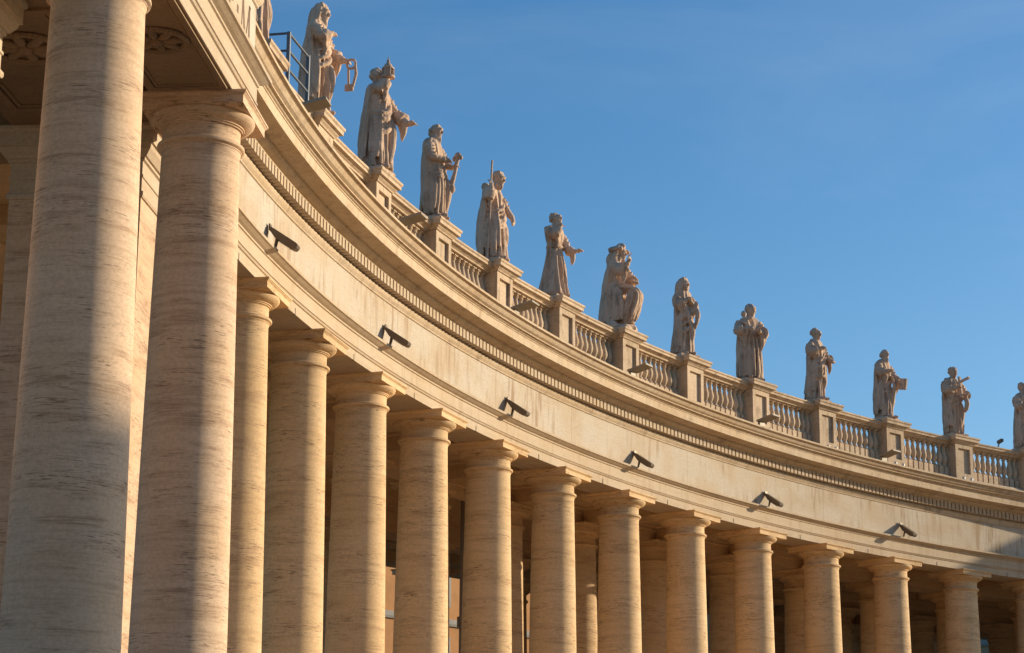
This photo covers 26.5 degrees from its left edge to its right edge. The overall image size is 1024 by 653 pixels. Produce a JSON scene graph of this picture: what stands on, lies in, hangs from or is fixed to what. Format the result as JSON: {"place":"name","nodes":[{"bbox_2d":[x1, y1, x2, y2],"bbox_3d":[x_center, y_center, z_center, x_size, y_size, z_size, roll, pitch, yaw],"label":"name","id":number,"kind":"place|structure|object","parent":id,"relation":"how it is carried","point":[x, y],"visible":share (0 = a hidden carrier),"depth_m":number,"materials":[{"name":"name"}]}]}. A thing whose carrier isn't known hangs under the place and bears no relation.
{"place":"outdoors","nodes":[
{"label":"outdoors","id":0,"kind":"place"},
{"bbox_2d":[385,566,529,652],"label":"plastered building","id":1,"kind":"structure","parent":0,"point":[454,586],"depth_m":134.16,"materials":[{"name":"orange paint"}]},
{"bbox_2d":[449,578,450,607],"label":"window","id":2,"kind":"structure","parent":1,"relation":"in","point":[449,578],"depth_m":134.63,"materials":[{"name":"grey glass"}]},
{"bbox_2d":[269,0,1023,477],"label":"sky","id":3,"kind":"structure","parent":0,"point":[851,171],"materials":[{"name":"blue"}]},
{"bbox_2d":[707,614,988,652],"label":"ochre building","id":4,"kind":"structure","parent":0,"point":[984,646],"depth_m":153.72,"materials":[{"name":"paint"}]},
{"label":"piazza paving","id":5,"kind":"structure","parent":0,"visible":0},
{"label":"portico steps","id":6,"kind":"structure","parent":5,"relation":"on","visible":0},
{"bbox_2d":[0,0,27,78],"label":"pier","id":7,"kind":"structure","parent":6,"relation":"on","point":[11,15],"depth_m":34.41,"materials":[{"name":"stone"}]},
{"bbox_2d":[0,0,148,163],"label":"pavilion ceiling","id":8,"kind":"structure","parent":7,"relation":"on","point":[23,57],"depth_m":37.74,"materials":[{"name":"stone"}]},
{"bbox_2d":[0,0,151,652],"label":"column","id":9,"kind":"structure","parent":6,"relation":"on","point":[63,581],"depth_m":30.83,"materials":[{"name":"stone"}]},
{"bbox_2d":[143,0,271,105],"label":"pavilion entablature","id":10,"kind":"structure","parent":9,"relation":"on","point":[199,44],"depth_m":37.50,"materials":[{"name":"stone"}]},
{"bbox_2d":[0,122,161,652],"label":"pier","id":11,"kind":"structure","parent":6,"relation":"on","point":[19,145],"depth_m":40.02,"materials":[{"name":"stone"}]},
{"bbox_2d":[128,88,267,652],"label":"column","id":12,"kind":"structure","parent":6,"relation":"on","point":[180,592],"depth_m":37.70,"materials":[{"name":"stone"}]},
{"bbox_2d":[227,276,292,652],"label":"column","id":13,"kind":"structure","parent":6,"relation":"on","point":[258,299],"depth_m":49.82,"materials":[{"name":"stone"}]},
{"bbox_2d":[265,421,268,477],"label":"column","id":14,"kind":"structure","parent":6,"relation":"on","point":[267,422],"depth_m":65.73,"materials":[{"name":"stone"}]},
{"bbox_2d":[261,328,348,652],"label":"column","id":15,"kind":"structure","parent":6,"relation":"on","point":[293,562],"depth_m":54.40,"materials":[{"name":"stone"}]},
{"bbox_2d":[322,519,329,652],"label":"column","id":16,"kind":"structure","parent":6,"relation":"on","point":[326,538],"depth_m":82.83,"materials":[{"name":"stone"}]},
{"bbox_2d":[324,453,395,652],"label":"column","id":17,"kind":"structure","parent":6,"relation":"on","point":[329,462],"depth_m":70.83,"materials":[{"name":"stone"}]},
{"bbox_2d":[325,371,407,652],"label":"column","id":18,"kind":"structure","parent":6,"relation":"on","point":[355,615],"depth_m":58.99,"materials":[{"name":"stone"}]},
{"bbox_2d":[390,569,454,575],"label":"column","id":19,"kind":"structure","parent":6,"relation":"on","point":[451,572],"depth_m":95.60,"materials":[{"name":"stone"}]},
{"bbox_2d":[388,541,457,550],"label":"column","id":20,"kind":"structure","parent":6,"relation":"on","point":[393,545],"depth_m":88.29,"materials":[{"name":"stone"}]},
{"bbox_2d":[386,408,468,652],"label":"column","id":21,"kind":"structure","parent":6,"relation":"on","point":[421,600],"depth_m":63.51,"materials":[{"name":"stone"}]},
{"bbox_2d":[389,480,465,652],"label":"column","id":22,"kind":"structure","parent":6,"relation":"on","point":[454,488],"depth_m":75.24,"materials":[{"name":"stone"}]},
{"bbox_2d":[457,501,464,652],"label":"service pole","id":23,"kind":"object","parent":6,"relation":"on","point":[459,618],"visible":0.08,"depth_m":78.28,"materials":[{"name":"metal"}]},
{"bbox_2d":[448,439,529,652],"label":"column","id":24,"kind":"structure","parent":6,"relation":"on","point":[486,626],"depth_m":67.92,"materials":[{"name":"stone"}]},
{"bbox_2d":[511,501,531,652],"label":"column","id":25,"kind":"structure","parent":6,"relation":"on","point":[520,512],"depth_m":78.94,"materials":[{"name":"stone"}]},
{"bbox_2d":[524,582,529,652],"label":"column","id":26,"kind":"structure","parent":6,"relation":"on","point":[526,589],"depth_m":99.41,"materials":[{"name":"stone"}]},
{"bbox_2d":[523,558,530,635],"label":"column","id":27,"kind":"structure","parent":6,"relation":"on","point":[526,564],"depth_m":92.29,"materials":[{"name":"stone"}]},
{"bbox_2d":[513,466,592,652],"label":"column","id":28,"kind":"structure","parent":6,"relation":"on","point":[552,624],"depth_m":72.20,"materials":[{"name":"stone"}]},
{"bbox_2d":[574,521,598,652],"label":"column","id":29,"kind":"structure","parent":6,"relation":"on","point":[586,537],"depth_m":83.01,"materials":[{"name":"stone"}]},
{"bbox_2d":[596,571,597,633],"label":"column","id":30,"kind":"structure","parent":6,"relation":"on","point":[597,598],"depth_m":95.92,"materials":[{"name":"stone"}]},
{"bbox_2d":[580,489,656,652],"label":"column","id":31,"kind":"structure","parent":6,"relation":"on","point":[619,599],"depth_m":76.33,"materials":[{"name":"stone"}]},
{"bbox_2d":[639,539,666,652],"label":"column","id":32,"kind":"structure","parent":6,"relation":"on","point":[653,559],"depth_m":86.99,"materials":[{"name":"stone"}]},
{"bbox_2d":[648,509,721,652],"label":"column","id":33,"kind":"structure","parent":6,"relation":"on","point":[685,536],"depth_m":80.30,"materials":[{"name":"stone"}]},
{"bbox_2d":[705,554,734,652],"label":"column","id":34,"kind":"structure","parent":6,"relation":"on","point":[721,570],"depth_m":90.88,"materials":[{"name":"stone"}]},
{"bbox_2d":[717,527,787,652],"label":"column","id":35,"kind":"structure","parent":6,"relation":"on","point":[754,616],"depth_m":84.09,"materials":[{"name":"stone"}]},
{"bbox_2d":[773,598,784,606],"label":"column","id":36,"kind":"structure","parent":6,"relation":"on","point":[777,601],"depth_m":104.09,"materials":[{"name":"stone"}]},
{"bbox_2d":[774,616,784,652],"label":"column","id":37,"kind":"structure","parent":6,"relation":"on","point":[779,632],"depth_m":110.70,"materials":[{"name":"stone"}]},
{"bbox_2d":[772,568,804,652],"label":"column","id":38,"kind":"structure","parent":6,"relation":"on","point":[792,580],"depth_m":94.54,"materials":[{"name":"stone"}]},
{"bbox_2d":[786,543,854,652],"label":"column","id":39,"kind":"structure","parent":6,"relation":"on","point":[821,566],"depth_m":87.69,"materials":[{"name":"stone"}]},
{"bbox_2d":[841,607,859,652],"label":"column","id":40,"kind":"structure","parent":6,"relation":"on","point":[848,614],"depth_m":106.95,"materials":[{"name":"stone"}]},
{"bbox_2d":[852,624,860,652],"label":"column","id":41,"kind":"structure","parent":6,"relation":"on","point":[856,638],"depth_m":113.88,"materials":[{"name":"stone"}]},
{"bbox_2d":[843,580,874,652],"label":"column","id":42,"kind":"structure","parent":6,"relation":"on","point":[864,590],"depth_m":97.98,"materials":[{"name":"stone"}]},
{"bbox_2d":[856,556,923,652],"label":"column","id":43,"kind":"structure","parent":6,"relation":"on","point":[890,579],"depth_m":91.09,"materials":[{"name":"stone"}]},
{"bbox_2d":[909,615,936,652],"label":"column","id":44,"kind":"structure","parent":6,"relation":"on","point":[922,633],"depth_m":109.99,"materials":[{"name":"stone"}]},
{"bbox_2d":[934,632,936,652],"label":"column","id":45,"kind":"structure","parent":6,"relation":"on","point":[935,643],"depth_m":116.98,"materials":[{"name":"stone"}]},
{"bbox_2d":[920,591,981,652],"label":"column","id":46,"kind":"structure","parent":6,"relation":"on","point":[937,599],"depth_m":101.24,"materials":[{"name":"stone"}]},
{"bbox_2d":[927,568,992,652],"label":"column","id":47,"kind":"structure","parent":6,"relation":"on","point":[960,590],"depth_m":94.25,"materials":[{"name":"stone"}]},
{"bbox_2d":[979,623,1013,652],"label":"column","id":48,"kind":"structure","parent":6,"relation":"on","point":[1000,638],"depth_m":112.85,"materials":[{"name":"stone"}]},
{"bbox_2d":[997,601,1017,652],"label":"column","id":49,"kind":"structure","parent":6,"relation":"on","point":[1010,606],"depth_m":104.29,"materials":[{"name":"stone"}]},
{"bbox_2d":[999,580,1023,652],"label":"column","id":50,"kind":"structure","parent":6,"relation":"on","point":[1016,588],"depth_m":97.49,"materials":[{"name":"stone"}]},
{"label":"column","id":51,"kind":"object","parent":6,"relation":"on","visible":0},
{"bbox_2d":[0,164,1015,639],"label":"portico roof","id":52,"kind":"structure","parent":51,"relation":"on","point":[992,596],"depth_m":89.47,"materials":[{"name":"stone"}]},
{"bbox_2d":[237,22,1023,581],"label":"curved entablature","id":53,"kind":"structure","parent":52,"relation":"attached to","point":[359,268],"depth_m":70.82,"materials":[{"name":"stone"}]},
{"bbox_2d":[265,38,290,71],"bbox_3d":[-6.372,-5.550,52.627,1.530,2.325,1.730,-2,-15,10],"label":"statue pedestal","id":54,"kind":"object","parent":53,"relation":"on","point":[282,61],"visible":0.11,"depth_m":52.74,"materials":[{"name":"stone"}]},
{"bbox_2d":[256,0,272,37],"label":"saint statue","id":55,"kind":"object","parent":54,"relation":"on","point":[264,13],"visible":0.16,"depth_m":52.98,"materials":[{"name":"stone"}]},
{"bbox_2d":[268,223,299,251],"bbox_3d":[-5.393,-2.109,51.448,0.737,0.674,0.250,-2,-15,10],"label":"frieze floodlight","id":56,"kind":"object","parent":53,"relation":"attached to","point":[285,241],"visible":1,"depth_m":51.33,"materials":[{"name":"grey metal"}]},
{"bbox_2d":[291,86,314,119],"bbox_3d":[-5.912,-4.889,54.916,0.921,2.190,3.634,-3,-15,11],"label":"balustrade section","id":57,"kind":"object","parent":53,"relation":"on","point":[312,114],"visible":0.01,"depth_m":55.62,"materials":[{"name":"stone"}]},
{"bbox_2d":[269,31,309,100],"bbox_3d":[-6.140,-6.644,55.592,2.635,1.544,1.344,8,-17,-28],"label":"steel railing","id":58,"kind":"object","parent":57,"relation":"on","point":[287,50],"visible":0.5,"depth_m":55.80,"materials":[{"name":"silver metal"}]},
{"bbox_2d":[302,96,331,112],"bbox_3d":[-4.687,-5.059,50.660,0.850,0.437,0.540,-2,-15,8],"label":"cornice floodlight","id":59,"kind":"object","parent":53,"relation":"on","point":[319,103],"visible":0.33,"depth_m":50.59,"materials":[{"name":"beige metal"}]},
{"bbox_2d":[313,108,345,145],"bbox_3d":[-5.397,-4.341,57.223,1.530,2.325,1.730,-3,-15,13],"label":"statue pedestal","id":60,"kind":"object","parent":53,"relation":"on","point":[330,126],"visible":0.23,"depth_m":57.16,"materials":[{"name":"stone"}]},
{"bbox_2d":[298,2,357,114],"bbox_3d":[-4.919,-7.079,57.859,1.508,3.300,1.282,-3,-15,13],"label":"saint statue","id":61,"kind":"object","parent":60,"relation":"on","point":[327,60],"visible":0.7,"depth_m":57.60,"materials":[{"name":"stone"}]},
{"bbox_2d":[333,137,372,183],"bbox_3d":[-4.786,-3.687,59.479,0.921,2.190,3.634,-4,-15,15],"label":"balustrade section","id":62,"kind":"object","parent":53,"relation":"on","point":[361,170],"visible":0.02,"depth_m":59.93,"materials":[{"name":"stone"}]},
{"bbox_2d":[364,166,402,211],"bbox_3d":[-4.120,-3.148,61.750,1.530,2.325,1.730,-4,-15,17],"label":"statue pedestal","id":63,"kind":"object","parent":53,"relation":"on","point":[383,184],"visible":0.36,"depth_m":61.59,"materials":[{"name":"stone"}]},
{"bbox_2d":[357,56,417,176],"bbox_3d":[-3.600,-5.999,62.407,1.646,3.530,1.205,-6,-16,22],"label":"saint statue","id":64,"kind":"object","parent":63,"relation":"on","point":[382,115],"visible":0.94,"depth_m":62.11,"materials":[{"name":"stone"}]},
{"bbox_2d":[384,324,410,347],"bbox_3d":[-3.184,0.261,60.449,0.737,0.674,0.250,-4,-15,17],"label":"frieze floodlight","id":65,"kind":"object","parent":53,"relation":"attached to","point":[394,336],"visible":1,"depth_m":60.33,"materials":[{"name":"grey metal"}]},
{"bbox_2d":[391,192,432,239],"bbox_3d":[-3.359,-2.504,63.963,0.924,2.190,3.634,-4,-15,18],"label":"balustrade section","id":66,"kind":"object","parent":53,"relation":"on","point":[401,206],"visible":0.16,"depth_m":64.10,"materials":[{"name":"stone"}]},
{"bbox_2d":[398,212,426,225],"bbox_3d":[-2.791,-2.814,59.194,0.850,0.437,0.540,-4,-15,15],"label":"cornice floodlight","id":67,"kind":"object","parent":53,"relation":"on","point":[411,219],"visible":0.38,"depth_m":59.10,"materials":[{"name":"beige metal"}]},
{"bbox_2d":[421,215,462,264],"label":"statue pedestal","id":68,"kind":"object","parent":53,"relation":"on","point":[439,235],"visible":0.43,"depth_m":65.91,"materials":[{"name":"stone"}]},
{"bbox_2d":[419,124,462,219],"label":"saint statue","id":69,"kind":"object","parent":68,"relation":"on","point":[437,191],"visible":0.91,"depth_m":66.50,"materials":[{"name":"stone"}]},
{"bbox_2d":[451,238,492,290],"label":"balustrade section","id":70,"kind":"object","parent":53,"relation":"on","point":[474,264],"visible":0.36,"depth_m":68.81,"materials":[{"name":"stone"}]},
{"bbox_2d":[464,258,522,307],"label":"statue pedestal","id":71,"kind":"object","parent":53,"relation":"on","point":[501,276],"visible":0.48,"depth_m":70.22,"materials":[{"name":"stone"}]},
{"bbox_2d":[476,160,514,261],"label":"saint statue","id":72,"kind":"object","parent":71,"relation":"on","point":[492,232],"visible":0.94,"depth_m":70.82,"materials":[{"name":"stone"}]},
{"bbox_2d":[506,397,529,416],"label":"frieze floodlight","id":73,"kind":"object","parent":53,"relation":"attached to","point":[519,409],"visible":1,"depth_m":68.99,"materials":[{"name":"grey metal"}]},
{"bbox_2d":[510,300,538,313],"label":"cornice floodlight","id":74,"kind":"object","parent":53,"relation":"on","point":[523,306],"visible":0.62,"depth_m":67.77,"materials":[{"name":"beige metal"}]},
{"bbox_2d":[513,278,555,330],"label":"balustrade section","id":75,"kind":"object","parent":53,"relation":"on","point":[523,291],"visible":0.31,"depth_m":73.06,"materials":[{"name":"stone"}]},
{"bbox_2d":[532,294,584,345],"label":"statue pedestal","id":76,"kind":"object","parent":53,"relation":"on","point":[562,313],"visible":0.48,"depth_m":74.41,"materials":[{"name":"stone"}]},
{"bbox_2d":[538,212,582,296],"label":"saint statue","id":77,"kind":"object","parent":76,"relation":"on","point":[554,281],"visible":0.91,"depth_m":75.09,"materials":[{"name":"stone"}]},
{"bbox_2d":[575,312,618,364],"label":"balustrade section","id":78,"kind":"object","parent":53,"relation":"on","point":[589,327],"visible":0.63,"depth_m":77.11,"materials":[{"name":"stone"}]},
{"bbox_2d":[600,326,648,377],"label":"statue pedestal","id":79,"kind":"object","parent":53,"relation":"on","point":[625,344],"visible":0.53,"depth_m":78.39,"materials":[{"name":"stone"}]},
{"bbox_2d":[598,243,643,330],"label":"saint statue","id":80,"kind":"object","parent":79,"relation":"on","point":[618,307],"visible":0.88,"depth_m":79.03,"materials":[{"name":"stone"}]},
{"bbox_2d":[627,363,652,375],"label":"cornice floodlight","id":81,"kind":"object","parent":53,"relation":"on","point":[634,371],"visible":0.83,"depth_m":75.67,"materials":[{"name":"beige metal"}]},
{"bbox_2d":[633,450,654,467],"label":"frieze floodlight","id":82,"kind":"object","parent":53,"relation":"attached to","point":[643,460],"visible":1,"depth_m":77.16,"materials":[{"name":"grey metal"}]},
{"bbox_2d":[639,342,683,394],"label":"balustrade section","id":83,"kind":"object","parent":53,"relation":"on","point":[655,356],"visible":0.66,"depth_m":81.09,"materials":[{"name":"stone"}]},
{"bbox_2d":[665,354,712,404],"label":"statue pedestal","id":84,"kind":"object","parent":53,"relation":"on","point":[689,373],"visible":0.53,"depth_m":82.36,"materials":[{"name":"stone"}]},
{"bbox_2d":[670,277,699,356],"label":"saint statue","id":85,"kind":"object","parent":84,"relation":"on","point":[686,307],"visible":0.93,"depth_m":83.05,"materials":[{"name":"stone"}]},
{"bbox_2d":[703,368,748,419],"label":"balustrade section","id":86,"kind":"object","parent":53,"relation":"on","point":[718,400],"visible":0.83,"depth_m":84.80,"materials":[{"name":"stone"}]},
{"bbox_2d":[731,378,777,427],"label":"statue pedestal","id":87,"kind":"object","parent":53,"relation":"on","point":[755,396],"visible":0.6,"depth_m":86.05,"materials":[{"name":"stone"}]},
{"bbox_2d":[733,304,768,380],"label":"saint statue","id":88,"kind":"object","parent":87,"relation":"on","point":[750,331],"visible":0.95,"depth_m":86.77,"materials":[{"name":"stone"}]},
{"bbox_2d":[756,413,779,425],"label":"cornice floodlight","id":89,"kind":"object","parent":53,"relation":"on","point":[762,421],"visible":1,"depth_m":83.47,"materials":[{"name":"beige metal"}]},
{"bbox_2d":[764,491,782,506],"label":"frieze floodlight","id":90,"kind":"object","parent":53,"relation":"attached to","point":[774,501],"visible":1,"depth_m":84.71,"materials":[{"name":"grey metal"}]},
{"bbox_2d":[769,391,815,440],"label":"balustrade section","id":91,"kind":"object","parent":53,"relation":"on","point":[791,421],"visible":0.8,"depth_m":88.44,"materials":[{"name":"stone"}]},
{"bbox_2d":[799,399,843,446],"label":"statue pedestal","id":92,"kind":"object","parent":53,"relation":"on","point":[822,419],"visible":0.62,"depth_m":89.61,"materials":[{"name":"stone"}]},
{"bbox_2d":[804,328,835,401],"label":"saint statue","id":93,"kind":"object","parent":92,"relation":"on","point":[818,358],"visible":0.92,"depth_m":90.31,"materials":[{"name":"stone"}]},
{"bbox_2d":[836,411,882,459],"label":"balustrade section","id":94,"kind":"object","parent":53,"relation":"on","point":[853,438],"visible":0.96,"depth_m":91.80,"materials":[{"name":"stone"}]},
{"bbox_2d":[878,449,900,460],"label":"cornice floodlight","id":95,"kind":"object","parent":53,"relation":"on","point":[886,455],"visible":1,"depth_m":89.91,"materials":[{"name":"beige metal"}]},
{"bbox_2d":[871,417,911,466],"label":"statue pedestal","id":96,"kind":"object","parent":53,"relation":"on","point":[890,434],"visible":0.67,"depth_m":92.97,"materials":[{"name":"stone"}]},
{"bbox_2d":[872,349,907,419],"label":"saint statue","id":97,"kind":"object","parent":96,"relation":"on","point":[886,377],"visible":0.97,"depth_m":93.64,"materials":[{"name":"stone"}]},
{"bbox_2d":[899,522,916,536],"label":"frieze floodlight","id":98,"kind":"object","parent":53,"relation":"attached to","point":[908,531],"visible":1,"depth_m":91.52,"materials":[{"name":"grey metal"}]},
{"bbox_2d":[904,428,952,476],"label":"balustrade section","id":99,"kind":"object","parent":53,"relation":"on","point":[923,438],"visible":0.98,"depth_m":95.00,"materials":[{"name":"stone"}]},
{"bbox_2d":[940,434,980,481],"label":"statue pedestal","id":100,"kind":"object","parent":53,"relation":"on","point":[959,453],"visible":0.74,"depth_m":96.07,"materials":[{"name":"stone"}]},
{"bbox_2d":[941,367,970,435],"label":"saint statue","id":101,"kind":"object","parent":100,"relation":"on","point":[955,393],"visible":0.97,"depth_m":96.72,"materials":[{"name":"stone"}]},
{"bbox_2d":[972,443,1023,490],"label":"balustrade section","id":102,"kind":"object","parent":53,"relation":"on","point":[987,452],"visible":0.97,"depth_m":97.97,"materials":[{"name":"stone"}]},
{"bbox_2d":[997,439,1003,446],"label":"surveillance camera","id":103,"kind":"object","parent":102,"relation":"on","point":[999,441],"visible":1,"depth_m":98.17,"materials":[{"name":"black plastic"}]},
{"bbox_2d":[1010,448,1023,490],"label":"statue pedestal","id":104,"kind":"object","parent":53,"relation":"on","point":[1019,463],"visible":0.39,"depth_m":98.85,"materials":[{"name":"stone"}]},
{"bbox_2d":[1011,382,1023,449],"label":"saint statue","id":105,"kind":"object","parent":104,"relation":"on","point":[1018,420],"visible":0.98,"depth_m":99.63,"materials":[{"name":"stone"}]}
]}

